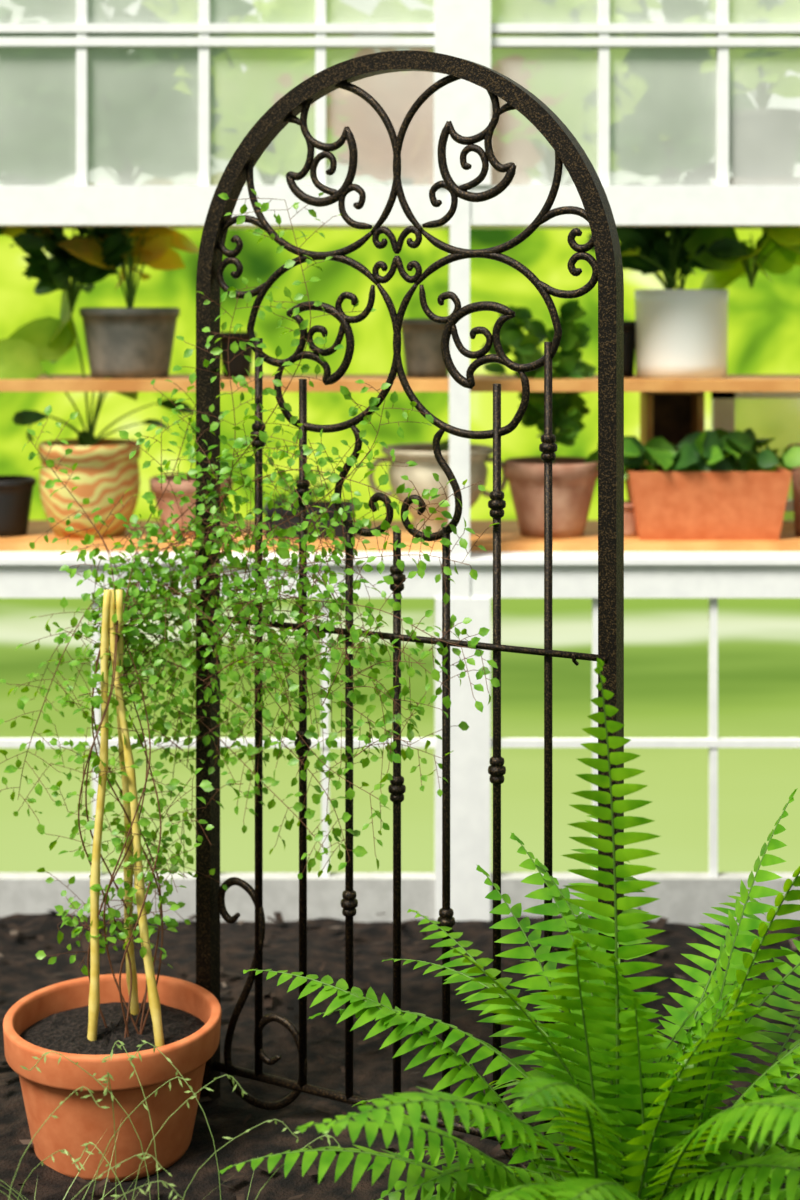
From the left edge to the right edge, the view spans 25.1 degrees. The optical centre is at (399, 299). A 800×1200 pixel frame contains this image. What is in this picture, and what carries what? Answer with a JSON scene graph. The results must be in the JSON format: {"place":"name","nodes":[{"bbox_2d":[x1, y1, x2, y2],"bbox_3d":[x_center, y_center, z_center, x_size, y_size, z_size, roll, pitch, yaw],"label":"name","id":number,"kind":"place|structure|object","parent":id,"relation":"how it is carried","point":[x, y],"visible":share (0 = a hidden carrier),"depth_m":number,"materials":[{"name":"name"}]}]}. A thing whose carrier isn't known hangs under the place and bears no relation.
{"place":"outdoors","nodes":[
{"label":"outdoors","id":0,"kind":"place"},
{"bbox_2d":[0,598,799,871],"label":"window glass","id":1,"kind":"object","parent":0,"point":[666,667],"depth_m":5.24,"materials":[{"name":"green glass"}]},
{"bbox_2d":[0,0,799,925],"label":"greenhouse","id":2,"kind":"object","parent":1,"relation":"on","point":[622,84],"visible":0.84,"depth_m":3.78,"materials":[{"name":"white paint"}]},
{"bbox_2d":[0,520,799,551],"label":"wooden shelf","id":3,"kind":"object","parent":2,"relation":"attached to","point":[513,539],"visible":0.35,"depth_m":3.87,"materials":[{"name":"orange wood"}]},
{"bbox_2d":[0,475,36,536],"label":"plastic pot","id":4,"kind":"object","parent":3,"relation":"on","point":[16,492],"visible":1,"depth_m":3.96,"materials":[{"name":"black plastic"}]},
{"bbox_2d":[0,290,195,538],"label":"potted plant","id":5,"kind":"object","parent":3,"relation":"on","point":[105,470],"visible":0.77,"depth_m":3.94,"materials":[{"name":"green plant"}]},
{"bbox_2d":[149,474,232,536],"bbox_3d":[-0.466,0.459,4.020,0.186,0.125,0.186,0,0,0],"label":"terracotta pot","id":6,"kind":"object","parent":3,"relation":"on","point":[187,488],"visible":0.48,"depth_m":3.95,"materials":[{"name":"ceramic"}]},
{"bbox_2d":[263,469,354,538],"bbox_3d":[-0.200,0.447,3.990,0.201,0.147,0.170,0,0,0],"label":"potted plant","id":7,"kind":"object","parent":3,"relation":"on","point":[338,529],"visible":0.41,"depth_m":3.93,"materials":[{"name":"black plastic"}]},
{"bbox_2d":[0,374,799,465],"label":"wooden shelf","id":8,"kind":"object","parent":3,"relation":"on","point":[671,411],"visible":0.63,"depth_m":3.86,"materials":[{"name":"orange wood"}]},
{"bbox_2d":[0,172,246,378],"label":"potted plant","id":9,"kind":"object","parent":8,"relation":"on","point":[129,341],"visible":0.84,"depth_m":3.96,"materials":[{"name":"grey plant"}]},
{"bbox_2d":[220,332,256,377],"bbox_3d":[-0.365,0.122,4.020,0.090,0.100,0.090,0,0,0],"label":"plastic pot","id":10,"kind":"object","parent":8,"relation":"on","point":[240,363],"visible":0.62,"depth_m":3.99,"materials":[{"name":"black plastic"}]},
{"bbox_2d":[401,319,447,377],"bbox_3d":[0.060,0.107,4.020,0.126,0.130,0.126,0,0,0],"label":"stoneware pot","id":11,"kind":"object","parent":8,"relation":"on","point":[421,338],"visible":0.68,"depth_m":3.97,"materials":[{"name":"ceramic"}]},
{"bbox_2d":[624,321,635,376],"bbox_3d":[0.492,0.110,4.040,0.090,0.125,0.090,0,0,0],"label":"plastic pot","id":12,"kind":"object","parent":8,"relation":"on","point":[629,343],"visible":0.36,"depth_m":4.01,"materials":[{"name":"black plastic"}]},
{"bbox_2d":[586,162,799,378],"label":"potted plant","id":13,"kind":"object","parent":8,"relation":"on","point":[681,333],"visible":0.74,"depth_m":3.95,"materials":[{"name":"green plant"}]},
{"bbox_2d":[368,438,507,532],"bbox_3d":[0.085,0.412,4.030,0.252,0.217,0.252,0,0,-45],"label":"ceramic urn","id":14,"kind":"object","parent":3,"relation":"on","point":[420,474],"visible":0.54,"depth_m":3.96,"materials":[{"name":"ceramic"}]},
{"bbox_2d":[481,300,597,538],"bbox_3d":[0.312,0.260,4.029,0.267,0.522,0.286,0,0,0],"label":"potted plant","id":15,"kind":"object","parent":3,"relation":"on","point":[573,482],"visible":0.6,"depth_m":3.94,"materials":[{"name":"green plant"}]},
{"bbox_2d":[624,501,636,536],"bbox_3d":[0.505,0.483,3.970,0.066,0.075,0.066,0,0,0],"label":"terracotta pot","id":16,"kind":"object","parent":3,"relation":"on","point":[630,530],"visible":0.38,"depth_m":3.95,"materials":[{"name":"ceramic"}]},
{"bbox_2d":[584,428,799,539],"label":"planter box","id":17,"kind":"object","parent":3,"relation":"on","point":[719,484],"visible":0.99,"depth_m":3.90,"materials":[{"name":"ceramic"}]},
{"bbox_2d":[787,443,799,536],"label":"terracotta pot","id":18,"kind":"object","parent":3,"relation":"on","point":[796,484],"visible":0.63,"depth_m":3.96,"materials":[{"name":"ceramic"}]},
{"bbox_2d":[363,6,799,184],"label":"window glass","id":19,"kind":"structure","parent":2,"relation":"in","point":[572,72],"depth_m":3.79,"materials":[{"name":"glass"}]},
{"bbox_2d":[0,0,799,519],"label":"background backdrop","id":20,"kind":"structure","parent":0,"point":[764,324],"depth_m":9.00,"materials":[{"name":"green plant"}]},
{"bbox_2d":[0,907,799,1199],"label":"soil","id":21,"kind":"structure","parent":0,"point":[25,971],"depth_m":3.17,"materials":[{"name":"black soil"}]},
{"bbox_2d":[3,973,220,1181],"bbox_3d":[-0.443,1.204,2.780,0.333,0.205,0.333,0,0,0],"label":"terracotta pot","id":22,"kind":"object","parent":21,"relation":"on","point":[41,1021],"visible":0.87,"depth_m":2.68,"materials":[{"name":"ceramic"}]},
{"bbox_2d":[87,590,110,1040],"bbox_3d":[-0.463,0.805,2.766,0.020,0.713,0.060,0,0,23],"label":"bamboo cane","id":23,"kind":"object","parent":22,"relation":"in","point":[94,1002],"visible":0.97,"depth_m":2.76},
{"bbox_2d":[116,589,138,1014],"bbox_3d":[-0.429,0.805,2.824,0.019,0.713,0.080,0,0,16],"label":"bamboo cane","id":24,"kind":"object","parent":22,"relation":"in","point":[134,1006],"visible":0.63,"depth_m":2.82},
{"bbox_2d":[109,589,164,1046],"bbox_3d":[-0.406,0.805,2.763,0.117,0.713,0.018,0,0,34],"label":"bamboo cane","id":25,"kind":"object","parent":22,"relation":"in","point":[154,1003],"visible":0.95,"depth_m":2.76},
{"bbox_2d":[0,188,499,1037],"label":"climbing vine","id":26,"kind":"object","parent":22,"relation":"in","point":[142,608],"visible":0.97,"depth_m":2.80,"materials":[{"name":"green plant"}]},
{"bbox_2d":[0,1040,340,1199],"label":"grass tuft","id":27,"kind":"object","parent":21,"relation":"on","point":[132,1057],"visible":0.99,"depth_m":2.22,"materials":[{"name":"green plant"}]},
{"bbox_2d":[196,50,623,1178],"bbox_3d":[-0.007,0.534,2.739,0.728,1.824,0.037,0,0,29],"label":"garden trellis","id":28,"kind":"object","parent":21,"relation":"on","point":[280,114],"visible":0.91,"depth_m":2.74,"materials":[{"name":"metal"}]},
{"bbox_2d":[219,657,799,1199],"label":"fern","id":29,"kind":"object","parent":21,"relation":"on","point":[599,1099],"visible":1,"depth_m":2.24,"materials":[{"name":"green plant"}]}
]}

